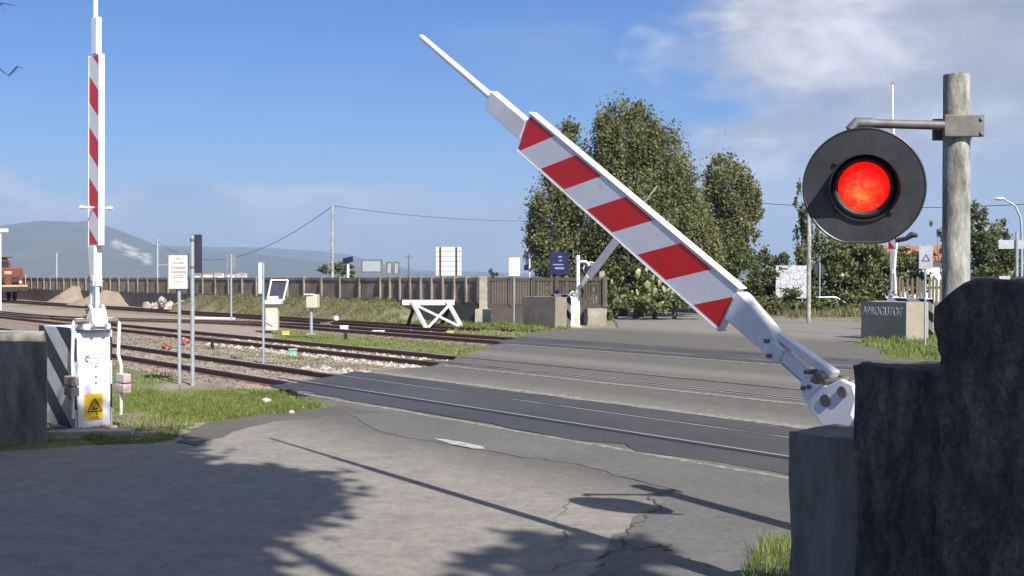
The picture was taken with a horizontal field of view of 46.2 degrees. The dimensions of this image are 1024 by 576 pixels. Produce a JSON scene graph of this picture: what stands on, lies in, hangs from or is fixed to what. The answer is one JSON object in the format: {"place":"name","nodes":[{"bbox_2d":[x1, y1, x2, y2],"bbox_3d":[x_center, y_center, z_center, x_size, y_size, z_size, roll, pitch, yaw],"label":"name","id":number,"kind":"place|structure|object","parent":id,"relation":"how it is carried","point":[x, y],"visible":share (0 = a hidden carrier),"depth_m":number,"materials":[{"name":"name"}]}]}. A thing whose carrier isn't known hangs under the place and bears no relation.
{"place":"outdoors","nodes":[
{"label":"outdoors","id":0,"kind":"place"},
{"bbox_2d":[203,273,212,277],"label":"distant building","id":1,"kind":"structure","parent":0,"point":[207,275],"depth_m":2435.52,"materials":[{"name":"white paint"}]},
{"bbox_2d":[212,274,222,277],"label":"distant building","id":2,"kind":"structure","parent":0,"point":[218,275],"depth_m":2397.76,"materials":[{"name":"white paint"}]},
{"bbox_2d":[225,273,234,277],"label":"distant building","id":3,"kind":"structure","parent":0,"point":[228,275],"depth_m":2434.05,"materials":[{"name":"white paint"}]},
{"bbox_2d":[0,312,912,575],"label":"road","id":4,"kind":"structure","parent":0,"point":[348,495],"depth_m":10.69,"materials":[{"name":"grey asphalt"}]},
{"bbox_2d":[0,3,23,75],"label":"bare tree","id":5,"kind":"object","parent":4,"relation":"on","point":[16,67],"visible":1,"depth_m":9.58,"materials":[{"name":"plant"}]},
{"bbox_2d":[177,405,382,445],"bbox_3d":[-3.177,1.760,15.672,1.409,0.020,4.189,0,1,28],"label":"gravel shoulder","id":6,"kind":"object","parent":4,"relation":"on","point":[207,431],"visible":0.98,"depth_m":15.73},
{"bbox_2d":[269,371,799,474],"bbox_3d":[3.845,1.789,12.223,3.106,0.020,27.533,0,1,-36],"label":"asphalt band","id":7,"kind":"object","parent":4,"relation":"on","point":[746,440],"visible":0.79,"depth_m":16.05,"materials":[{"name":"grey asphalt"}]},
{"bbox_2d":[295,396,789,575],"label":"asphalt patch","id":8,"kind":"object","parent":4,"relation":"on","point":[704,519],"visible":0.75,"depth_m":10.27,"materials":[{"name":"grey asphalt"}]},
{"bbox_2d":[432,438,483,448],"bbox_3d":[-0.611,1.767,13.643,0.198,0.006,1.070,0,1,-34],"label":"road marking","id":9,"kind":"object","parent":8,"relation":"on","point":[463,444],"visible":1,"depth_m":13.55,"materials":[{"name":"paint"}]},
{"bbox_2d":[303,393,788,478],"bbox_3d":[3.593,1.807,9.942,0.172,0.012,23.825,0,1,-36],"label":"deck edge","id":10,"kind":"object","parent":4,"relation":"on","point":[679,459],"visible":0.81,"depth_m":13.90,"materials":[{"name":"grey concrete"}]},
{"bbox_2d":[374,372,811,427],"bbox_3d":[5.215,1.780,13.051,0.303,0.012,26.968,0,1,-36],"label":"deck edge","id":11,"kind":"object","parent":4,"relation":"on","point":[646,407],"visible":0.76,"depth_m":18.14,"materials":[{"name":"grey concrete"}]},
{"bbox_2d":[550,460,673,569],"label":"road cracks","id":12,"kind":"object","parent":4,"relation":"on","point":[646,516],"visible":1,"depth_m":8.60,"materials":[{"name":"grey asphalt"}]},
{"bbox_2d":[443,365,807,405],"bbox_3d":[6.689,1.767,14.639,0.202,0.012,27.780,0,1,-36],"label":"deck edge","id":13,"kind":"object","parent":4,"relation":"on","point":[764,400],"visible":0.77,"depth_m":20.61,"materials":[{"name":"grey concrete"}]},
{"bbox_2d":[593,267,684,318],"bbox_3d":[6.000,-0.185,54.862,6.370,3.242,1.127,0,0,0],"label":"prickly pear","id":14,"kind":"object","parent":4,"relation":"on","point":[655,290],"visible":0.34,"depth_m":54.91,"materials":[{"name":"green plant"}]},
{"bbox_2d":[593,248,694,316],"bbox_3d":[6.663,-0.549,56.255,5.870,4.123,7.400,0,0,0],"label":"shrub","id":15,"kind":"object","parent":4,"relation":"on","point":[643,304],"visible":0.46,"depth_m":54.71,"materials":[{"name":"green plant"}]},
{"bbox_2d":[506,344,856,370],"bbox_3d":[9.737,1.715,20.556,0.150,0.012,33.713,0,1,-36],"label":"deck edge","id":16,"kind":"object","parent":4,"relation":"on","point":[665,356],"visible":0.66,"depth_m":28.73,"materials":[{"name":"grey concrete"}]},
{"bbox_2d":[497,337,878,369],"bbox_3d":[10.116,1.701,22.751,2.563,0.020,36.874,0,1,-36],"label":"asphalt band","id":17,"kind":"object","parent":4,"relation":"on","point":[680,350],"visible":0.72,"depth_m":31.08,"materials":[{"name":"grey asphalt"}]},
{"bbox_2d":[807,212,810,322],"bbox_3d":[12.367,-0.900,49.994,0.166,4.733,0.166,0,1,22],"label":"utility pole","id":18,"kind":"object","parent":4,"relation":"on","point":[808,269],"visible":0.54,"depth_m":49.92,"materials":[{"name":"grey metal"}]},
{"bbox_2d":[789,425,857,575],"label":"concrete block","id":19,"kind":"object","parent":4,"relation":"on","point":[822,489],"depth_m":5.46,"materials":[{"name":"grey concrete"}]},
{"bbox_2d":[802,73,983,295],"bbox_3d":[2.430,0.285,7.535,1.172,3.299,0.481,0,1,-8],"label":"road signal","id":20,"kind":"object","parent":4,"relation":"on","point":[864,181],"visible":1,"depth_m":7.53,"materials":[{"name":"paint"}]},
{"bbox_2d":[861,301,927,339],"bbox_3d":[11.678,1.047,36.718,0.891,1.282,2.014,0,1,-24],"label":"concrete block","id":21,"kind":"object","parent":4,"relation":"on","point":[884,319],"depth_m":36.14,"materials":[{"name":"paint"}]},
{"bbox_2d":[887,82,932,334],"bbox_3d":[12.434,-2.447,37.671,0.560,8.160,1.519,0,1,-36],"label":"level crossing barrier","id":22,"kind":"object","parent":4,"relation":"on","point":[892,293],"visible":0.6,"depth_m":38.05,"materials":[{"name":"metal"}]},
{"bbox_2d":[890,274,941,303],"bbox_3d":[17.010,0.477,43.006,6.900,2.100,0.120,0,0,0],"label":"paling fence","id":23,"kind":"object","parent":4,"relation":"on","point":[919,287],"visible":0.17,"depth_m":43.00,"materials":[{"name":"brown wood"}]},
{"bbox_2d":[0,278,934,451],"bbox_3d":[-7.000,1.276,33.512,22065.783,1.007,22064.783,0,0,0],"label":"ground","id":24,"kind":"structure","parent":0,"point":[172,386],"depth_m":45.37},
{"bbox_2d":[0,229,8,309],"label":"street lamp","id":25,"kind":"object","parent":24,"relation":"on","point":[4,230],"visible":1,"depth_m":69.95,"materials":[{"name":"white paint"}]},
{"bbox_2d":[0,340,47,445],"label":"concrete slab","id":26,"kind":"object","parent":24,"relation":"on","point":[23,394],"depth_m":13.50,"materials":[{"name":"grey concrete"}]},
{"bbox_2d":[0,329,44,340],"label":"concrete block","id":27,"kind":"object","parent":26,"relation":"on","point":[23,335],"depth_m":13.82,"materials":[{"name":"grey concrete"}]},
{"bbox_2d":[56,253,57,276],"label":"mast","id":28,"kind":"object","parent":24,"relation":"on","point":[56,264],"visible":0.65,"depth_m":169.90,"materials":[{"name":"metal"}]},
{"bbox_2d":[47,286,82,302],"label":"sand heap","id":29,"kind":"object","parent":24,"relation":"on","point":[71,294],"visible":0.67,"depth_m":92.58,"materials":[{"name":"beige sand"}]},
{"bbox_2d":[39,0,130,428],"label":"level crossing barrier","id":30,"kind":"object","parent":24,"relation":"on","point":[79,372],"visible":0.94,"depth_m":14.61,"materials":[{"name":"metal"}]},
{"bbox_2d":[48,427,134,439],"bbox_3d":[-4.992,1.780,14.199,1.019,0.231,0.364,0,1,-11],"label":"kerb stone","id":31,"kind":"object","parent":24,"relation":"on","point":[69,433],"visible":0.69,"depth_m":14.08,"materials":[{"name":"concrete"}]},
{"bbox_2d":[66,290,128,305],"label":"sand heap","id":32,"kind":"object","parent":24,"relation":"on","point":[108,298],"visible":0.69,"depth_m":84.33,"materials":[{"name":"beige sand"}]},
{"bbox_2d":[156,239,167,276],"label":"mast","id":33,"kind":"object","parent":24,"relation":"on","point":[157,252],"visible":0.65,"depth_m":149.93,"materials":[{"name":"metal"}]},
{"bbox_2d":[142,296,183,309],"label":"rubble pile","id":34,"kind":"object","parent":24,"relation":"on","point":[161,303],"visible":0.5,"depth_m":74.55,"materials":[{"name":"grey stone"}]},
{"bbox_2d":[161,342,171,349],"bbox_3d":[-9.687,1.628,33.668,0.312,0.248,0.194,0,1,-24],"label":"debris","id":35,"kind":"object","parent":24,"relation":"on","point":[166,345],"visible":0.91,"depth_m":33.62,"materials":[{"name":"orange stone"}]},
{"bbox_2d":[168,254,188,383],"bbox_3d":[-5.805,0.636,20.942,0.357,2.465,0.105,0,0,0],"label":"sign post","id":36,"kind":"object","parent":24,"relation":"on","point":[178,272],"visible":1,"depth_m":20.89,"materials":[{"name":"metal"}]},
{"bbox_2d":[181,337,189,344],"bbox_3d":[-9.830,1.605,36.082,0.290,0.265,0.201,0,0,0],"label":"debris","id":37,"kind":"object","parent":24,"relation":"on","point":[184,340],"visible":0.85,"depth_m":36.04,"materials":[{"name":"orange stone"}]},
{"bbox_2d":[2,277,378,306],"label":"concrete fence","id":38,"kind":"object","parent":24,"relation":"on","point":[138,291],"visible":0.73,"depth_m":73.92,"materials":[{"name":"concrete"}]},
{"bbox_2d":[190,234,201,385],"bbox_3d":[-5.465,0.472,20.745,0.194,2.796,0.114,0,0,0],"label":"sign post","id":39,"kind":"object","parent":24,"relation":"on","point":[195,253],"visible":0.93,"depth_m":20.71,"materials":[{"name":"metal"}]},
{"bbox_2d":[210,339,213,349],"bbox_3d":[-8.415,1.582,33.681,0.097,0.295,0.092,0,1,23],"label":"stake","id":40,"kind":"object","parent":24,"relation":"on","point":[212,343],"visible":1,"depth_m":33.64,"materials":[{"name":"black metal"}]},
{"bbox_2d":[226,254,235,319],"bbox_3d":[-12.843,0.011,54.817,0.475,3.128,0.105,0,0,0],"label":"sign post","id":41,"kind":"object","parent":24,"relation":"on","point":[230,261],"visible":0.91,"depth_m":54.78,"materials":[{"name":"metal"}]},
{"bbox_2d":[2,300,484,332],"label":"railway track","id":42,"kind":"structure","parent":24,"relation":"on","point":[386,325],"depth_m":57.64,"materials":[{"name":"brown metal"}]},
{"bbox_2d":[1,257,26,299],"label":"locomotive","id":43,"kind":"object","parent":42,"relation":"on","point":[12,280],"visible":0.84,"depth_m":98.96,"materials":[{"name":"red metal"}]},
{"bbox_2d":[1,261,7,266],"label":"window","id":44,"kind":"structure","parent":43,"relation":"in","point":[3,263],"depth_m":103.20,"materials":[{"name":"black glass"}]},
{"bbox_2d":[195,317,235,319],"bbox_3d":[-14.450,1.465,58.284,2.000,0.100,0.100,1,0,-6],"label":"plank","id":45,"kind":"object","parent":42,"relation":"on","point":[233,318],"visible":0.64,"depth_m":58.24,"materials":[{"name":"white wood"}]},
{"bbox_2d":[320,316,339,324],"bbox_3d":[-7.775,1.380,51.350,0.857,0.390,0.240,0,0,0],"label":"point lever","id":46,"kind":"object","parent":42,"relation":"on","point":[335,318],"visible":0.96,"depth_m":51.27,"materials":[{"name":"metal"}]},
{"bbox_2d":[258,262,264,363],"bbox_3d":[-5.892,0.602,28.224,0.143,2.407,0.060,0,0,0],"label":"sign post","id":47,"kind":"object","parent":24,"relation":"on","point":[260,277],"visible":0.87,"depth_m":28.20,"materials":[{"name":"metal"}]},
{"bbox_2d":[262,398,270,401],"bbox_3d":[-3.692,1.702,18.051,0.120,0.098,0.114,0,1,37],"label":"stone","id":48,"kind":"object","parent":24,"relation":"on","point":[266,399],"visible":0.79,"depth_m":18.02,"materials":[{"name":"white stone"}]},
{"bbox_2d":[265,279,288,330],"bbox_3d":[-8.478,0.606,43.223,0.789,1.839,0.669,0,0,0],"label":"control desk","id":49,"kind":"object","parent":24,"relation":"on","point":[277,289],"visible":0.98,"depth_m":43.09,"materials":[{"name":"white paint"}]},
{"bbox_2d":[281,331,289,334],"bbox_3d":[-7.940,1.585,42.099,0.292,0.140,0.280,0,1,-11],"label":"trackside box","id":50,"kind":"object","parent":24,"relation":"on","point":[285,332],"visible":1,"depth_m":41.98,"materials":[{"name":"yellow plastic"}]},
{"bbox_2d":[304,294,319,334],"bbox_3d":[-6.694,0.875,40.137,0.475,1.375,0.414,0,0,0],"label":"junction box","id":51,"kind":"object","parent":24,"relation":"on","point":[312,301],"visible":1,"depth_m":39.98,"materials":[{"name":"metal"}]},
{"bbox_2d":[112,319,525,395],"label":"ballast","id":52,"kind":"structure","parent":24,"relation":"on","point":[341,363],"depth_m":28.86,"materials":[{"name":"gravel"}]},
{"bbox_2d":[288,348,296,356],"bbox_3d":[-5.591,1.653,30.622,0.224,0.204,0.280,0,1,-11],"label":"trackside box","id":53,"kind":"object","parent":52,"relation":"on","point":[292,351],"visible":0.98,"depth_m":30.50,"materials":[{"name":"plastic"}]},
{"bbox_2d":[204,331,447,373],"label":"pale ballast","id":54,"kind":"structure","parent":24,"relation":"on","point":[378,363],"depth_m":29.58,"materials":[{"name":"gravel"}]},
{"bbox_2d":[331,205,336,296],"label":"utility pole","id":55,"kind":"object","parent":24,"relation":"on","point":[332,241],"visible":0.68,"depth_m":81.89,"materials":[{"name":"wood"}]},
{"bbox_2d":[157,207,330,259],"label":"wire","id":56,"kind":"object","parent":55,"relation":"attached to","point":[268,245],"visible":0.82,"depth_m":96.29,"materials":[{"name":"black metal"}]},
{"bbox_2d":[337,206,499,220],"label":"wire","id":57,"kind":"object","parent":55,"relation":"attached to","point":[416,215],"visible":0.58,"depth_m":87.79,"materials":[{"name":"black metal"}]},
{"bbox_2d":[316,261,356,277],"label":"tree","id":58,"kind":"object","parent":24,"relation":"on","point":[323,269],"visible":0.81,"depth_m":189.22,"materials":[{"name":"green plant"}]},
{"bbox_2d":[340,325,347,328],"bbox_3d":[-6.526,1.538,46.630,0.351,0.155,0.280,0,1,-11],"label":"trackside box","id":59,"kind":"object","parent":24,"relation":"on","point":[343,326],"visible":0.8,"depth_m":46.52,"materials":[{"name":"white paint"}]},
{"bbox_2d":[343,256,352,277],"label":"solar panel","id":60,"kind":"object","parent":24,"relation":"on","point":[347,260],"visible":0.57,"depth_m":75.93,"materials":[{"name":"white paint"}]},
{"bbox_2d":[361,259,381,276],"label":"board frame","id":61,"kind":"object","parent":24,"relation":"on","point":[371,265],"visible":0.74,"depth_m":79.98,"materials":[{"name":"metal"}]},
{"bbox_2d":[386,262,392,277],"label":"board frame","id":62,"kind":"object","parent":24,"relation":"on","point":[389,267],"visible":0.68,"depth_m":79.95,"materials":[{"name":"metal"}]},
{"bbox_2d":[0,328,790,459],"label":"railway track","id":63,"kind":"structure","parent":24,"relation":"on","point":[232,376],"depth_m":23.17,"materials":[{"name":"metal"}]},
{"bbox_2d":[393,262,399,280],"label":"board frame","id":64,"kind":"object","parent":24,"relation":"on","point":[396,267],"visible":0.68,"depth_m":79.95,"materials":[{"name":"metal"}]},
{"bbox_2d":[0,312,803,400],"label":"railway track","id":65,"kind":"structure","parent":24,"relation":"on","point":[203,338],"depth_m":31.92,"materials":[{"name":"metal"}]},
{"bbox_2d":[405,254,412,276],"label":"pylon","id":66,"kind":"object","parent":24,"relation":"on","point":[408,257],"visible":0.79,"depth_m":299.81,"materials":[{"name":"metal"}]},
{"bbox_2d":[378,277,478,322],"bbox_3d":[-3.708,0.626,52.407,0.220,2.240,8.151,0,1,-36],"label":"concrete fence","id":67,"kind":"object","parent":24,"relation":"on","point":[463,293],"visible":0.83,"depth_m":51.69,"materials":[{"name":"grey concrete"}]},
{"bbox_2d":[402,300,461,327],"bbox_3d":[-3.108,1.063,47.696,2.483,1.178,1.579,0,0,0],"label":"buffer stop","id":68,"kind":"object","parent":24,"relation":"on","point":[415,304],"visible":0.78,"depth_m":47.34,"materials":[{"name":"white paint"}]},
{"bbox_2d":[0,311,870,366],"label":"railway track","id":69,"kind":"structure","parent":24,"relation":"on","point":[458,338],"depth_m":42.76,"materials":[{"name":"metal"}]},
{"bbox_2d":[436,247,461,277],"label":"slatted sign","id":70,"kind":"object","parent":24,"relation":"on","point":[448,268],"visible":0.84,"depth_m":65.96,"materials":[{"name":"white metal"}]},
{"bbox_2d":[475,308,490,322],"bbox_3d":[-1.176,1.218,48.972,0.668,0.766,0.593,0,0,0],"label":"pillar footing","id":71,"kind":"object","parent":24,"relation":"on","point":[483,315],"visible":0.8,"depth_m":48.70,"materials":[{"name":"concrete"}]},
{"bbox_2d":[479,276,486,308],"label":"concrete pillar","id":72,"kind":"structure","parent":71,"relation":"on","point":[482,292],"depth_m":48.97,"materials":[{"name":"beige concrete"}]},
{"bbox_2d":[48,296,930,575],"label":"grass","id":73,"kind":"structure","parent":24,"relation":"on","point":[139,398],"depth_m":18.25,"materials":[{"name":"green plant"}]},
{"bbox_2d":[488,268,498,285],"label":"tree","id":74,"kind":"object","parent":24,"relation":"on","point":[491,272],"visible":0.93,"depth_m":259.69,"materials":[{"name":"green plant"}]},
{"bbox_2d":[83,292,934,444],"bbox_3d":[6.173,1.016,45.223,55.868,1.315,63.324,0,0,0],"label":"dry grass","id":75,"kind":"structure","parent":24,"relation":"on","point":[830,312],"depth_m":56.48,"materials":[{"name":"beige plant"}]},
{"bbox_2d":[509,258,519,323],"bbox_3d":[0.093,0.231,46.703,0.436,2.829,0.104,0,0,0],"label":"sign post","id":76,"kind":"object","parent":24,"relation":"on","point":[514,267],"visible":0.92,"depth_m":46.65,"materials":[{"name":"metal"}]},
{"bbox_2d":[522,251,535,277],"bbox_3d":[0.880,-0.230,60.020,0.720,3.220,0.140,0,0,0],"label":"round sign","id":77,"kind":"object","parent":24,"relation":"on","point":[526,257],"visible":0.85,"depth_m":60.05,"materials":[{"name":"metal"}]},
{"bbox_2d":[523,296,566,327],"bbox_3d":[1.235,0.968,45.512,0.569,1.294,2.005,0,1,-36],"label":"concrete block","id":78,"kind":"object","parent":24,"relation":"on","point":[550,312],"depth_m":45.02,"materials":[{"name":"grey concrete"}]},
{"bbox_2d":[487,277,606,324],"bbox_3d":[1.381,0.652,49.378,5.306,2.240,0.220,0,1,24],"label":"concrete fence","id":79,"kind":"object","parent":24,"relation":"on","point":[501,311],"visible":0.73,"depth_m":49.68,"materials":[{"name":"grey concrete"}]},
{"bbox_2d":[550,252,568,277],"bbox_3d":[2.203,-0.133,56.027,0.880,3.095,0.108,0,0,0],"label":"blue sign","id":80,"kind":"object","parent":24,"relation":"on","point":[559,262],"visible":0.72,"depth_m":55.97,"materials":[{"name":"metal"}]},
{"bbox_2d":[576,255,593,286],"bbox_3d":[2.973,0.093,47.639,0.862,2.789,0.230,0,0,0],"label":"signal post","id":81,"kind":"object","parent":24,"relation":"on","point":[587,266],"visible":0.49,"depth_m":47.57,"materials":[{"name":"white metal"}]},
{"bbox_2d":[584,308,606,325],"bbox_3d":[3.350,1.204,48.261,0.868,0.802,0.707,0,0,0],"label":"concrete block","id":82,"kind":"object","parent":24,"relation":"on","point":[595,316],"depth_m":47.98,"materials":[{"name":"grey concrete"}]},
{"bbox_2d":[599,271,604,304],"bbox_3d":[3.627,0.155,48.502,0.220,1.650,0.220,0,0,0],"label":"sign post","id":83,"kind":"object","parent":82,"relation":"on","point":[601,274],"depth_m":48.39,"materials":[{"name":"white metal"}]},
{"bbox_2d":[551,186,656,327],"bbox_3d":[3.411,-1.019,44.572,0.740,5.186,5.749,0,1,-36],"label":"level crossing barrier","id":84,"kind":"object","parent":24,"relation":"on","point":[573,308],"visible":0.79,"depth_m":45.78,"materials":[{"name":"metal"}]},
{"bbox_2d":[519,88,726,315],"bbox_3d":[5.553,-4.293,59.236,10.418,11.559,6.166,0,0,0],"label":"evergreen tree","id":85,"kind":"object","parent":24,"relation":"on","point":[673,200],"visible":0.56,"depth_m":59.06,"materials":[{"name":"green plant"}]},
{"bbox_2d":[419,35,856,426],"bbox_3d":[0.973,-0.121,7.825,0.560,4.027,5.955,0,1,-36],"label":"level crossing barrier","id":86,"kind":"object","parent":24,"relation":"on","point":[704,285],"visible":0.53,"depth_m":7.74,"materials":[{"name":"metal"}]},
{"bbox_2d":[606,308,860,318],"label":"kerb","id":87,"kind":"structure","parent":24,"relation":"on","point":[681,310],"depth_m":66.17,"materials":[{"name":"concrete"}]},
{"bbox_2d":[585,303,934,317],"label":"verge","id":88,"kind":"structure","parent":24,"relation":"on","point":[679,307],"depth_m":69.13,"materials":[{"name":"plant"}]},
{"bbox_2d":[696,130,764,272],"bbox_3d":[11.483,-3.492,63.890,4.099,9.876,3.308,0,0,0],"label":"evergreen tree","id":89,"kind":"object","parent":88,"relation":"on","point":[738,214],"visible":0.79,"depth_m":63.43,"materials":[{"name":"green plant"}]},
{"bbox_2d":[722,244,806,314],"bbox_3d":[12.302,-0.346,60.572,5.248,3.854,7.820,0,0,0],"label":"shrub","id":90,"kind":"object","parent":88,"relation":"on","point":[761,292],"visible":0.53,"depth_m":61.35,"materials":[{"name":"green plant"}]},
{"bbox_2d":[792,178,818,265],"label":"cypress tree","id":91,"kind":"object","parent":88,"relation":"on","point":[802,217],"visible":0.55,"depth_m":65.90,"materials":[{"name":"green plant"}]},
{"bbox_2d":[813,262,824,304],"bbox_3d":[15.882,0.021,61.977,0.600,2.685,0.125,0,0,0],"label":"round sign","id":92,"kind":"object","parent":88,"relation":"on","point":[819,269],"visible":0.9,"depth_m":62.00,"materials":[{"name":"metal"}]},
{"bbox_2d":[785,229,889,312],"bbox_3d":[16.409,-0.870,62.147,5.032,5.128,6.465,0,1,42],"label":"shrub","id":93,"kind":"object","parent":88,"relation":"on","point":[850,254],"visible":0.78,"depth_m":62.32,"materials":[{"name":"green plant"}]},
{"bbox_2d":[847,245,940,300],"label":"shrub","id":94,"kind":"object","parent":88,"relation":"on","point":[909,263],"visible":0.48,"depth_m":65.33,"materials":[{"name":"green plant"}]},
{"bbox_2d":[928,219,941,278],"bbox_3d":[20.785,-1.107,58.081,1.131,5.207,0.829,0,1,33],"label":"bare shrub","id":95,"kind":"object","parent":88,"relation":"on","point":[938,233],"visible":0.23,"depth_m":58.02,"materials":[{"name":"plant"}]},
{"bbox_2d":[775,262,806,301],"bbox_3d":[14.301,0.030,61.330,1.675,2.676,0.135,0,0,0],"label":"notice board","id":96,"kind":"object","parent":24,"relation":"on","point":[794,276],"visible":0.63,"depth_m":61.26,"materials":[{"name":"metal"}]},
{"bbox_2d":[814,297,844,308],"bbox_3d":[16.495,0.903,60.648,2.458,0.943,0.070,0,0,0],"label":"handrail","id":97,"kind":"object","parent":24,"relation":"on","point":[831,297],"visible":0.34,"depth_m":60.62,"materials":[{"name":"metal"}]},
{"bbox_2d":[919,244,932,345],"bbox_3d":[11.363,0.202,32.987,0.380,2.824,0.092,0,0,0],"label":"sign post","id":98,"kind":"object","parent":24,"relation":"on","point":[925,257],"visible":0.81,"depth_m":32.94,"materials":[{"name":"metal"}]},
{"bbox_2d":[854,278,1023,575],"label":"stone wall","id":99,"kind":"structure","parent":24,"relation":"on","point":[939,490],"depth_m":4.68,"materials":[{"name":"grey stone"}]},
{"bbox_2d":[938,199,1023,276],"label":"tree","id":100,"kind":"object","parent":24,"relation":"on","point":[988,262],"visible":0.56,"depth_m":61.51,"materials":[{"name":"green plant"}]},
{"bbox_2d":[994,197,1022,276],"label":"street lamp","id":101,"kind":"object","parent":24,"relation":"on","point":[1021,236],"visible":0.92,"depth_m":51.94,"materials":[{"name":"metal"}]},
{"bbox_2d":[999,232,1023,276],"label":"direction sign","id":102,"kind":"object","parent":24,"relation":"on","point":[1016,244],"visible":0.51,"depth_m":30.02,"materials":[{"name":"metal"}]},
{"bbox_2d":[0,221,1023,277],"bbox_3d":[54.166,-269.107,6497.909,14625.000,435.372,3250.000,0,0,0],"label":"hills","id":103,"kind":"structure","parent":0,"point":[32,248],"depth_m":5326.61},
{"bbox_2d":[0,0,1023,272],"label":"sky","id":104,"kind":"structure","parent":0,"point":[231,123],"materials":[{"name":"blue"}]},
{"bbox_2d":[159,246,1014,275],"bbox_3d":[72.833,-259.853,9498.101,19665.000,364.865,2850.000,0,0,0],"label":"hills","id":105,"kind":"structure","parent":0,"point":[309,255],"depth_m":8891.65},
{"bbox_2d":[823,246,941,301],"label":"house","id":106,"kind":"structure","parent":0,"point":[935,270],"depth_m":94.62,"materials":[{"name":"white paint"}]},
{"bbox_2d":[762,203,1023,207],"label":"wire","id":107,"kind":"object","parent":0,"point":[923,207],"visible":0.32,"depth_m":66.04,"materials":[{"name":"black metal"}]},
{"bbox_2d":[970,276,1023,281],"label":"guard rail","id":108,"kind":"object","parent":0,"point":[994,279],"visible":0.19,"depth_m":23.97,"materials":[{"name":"grey metal"}]}
]}

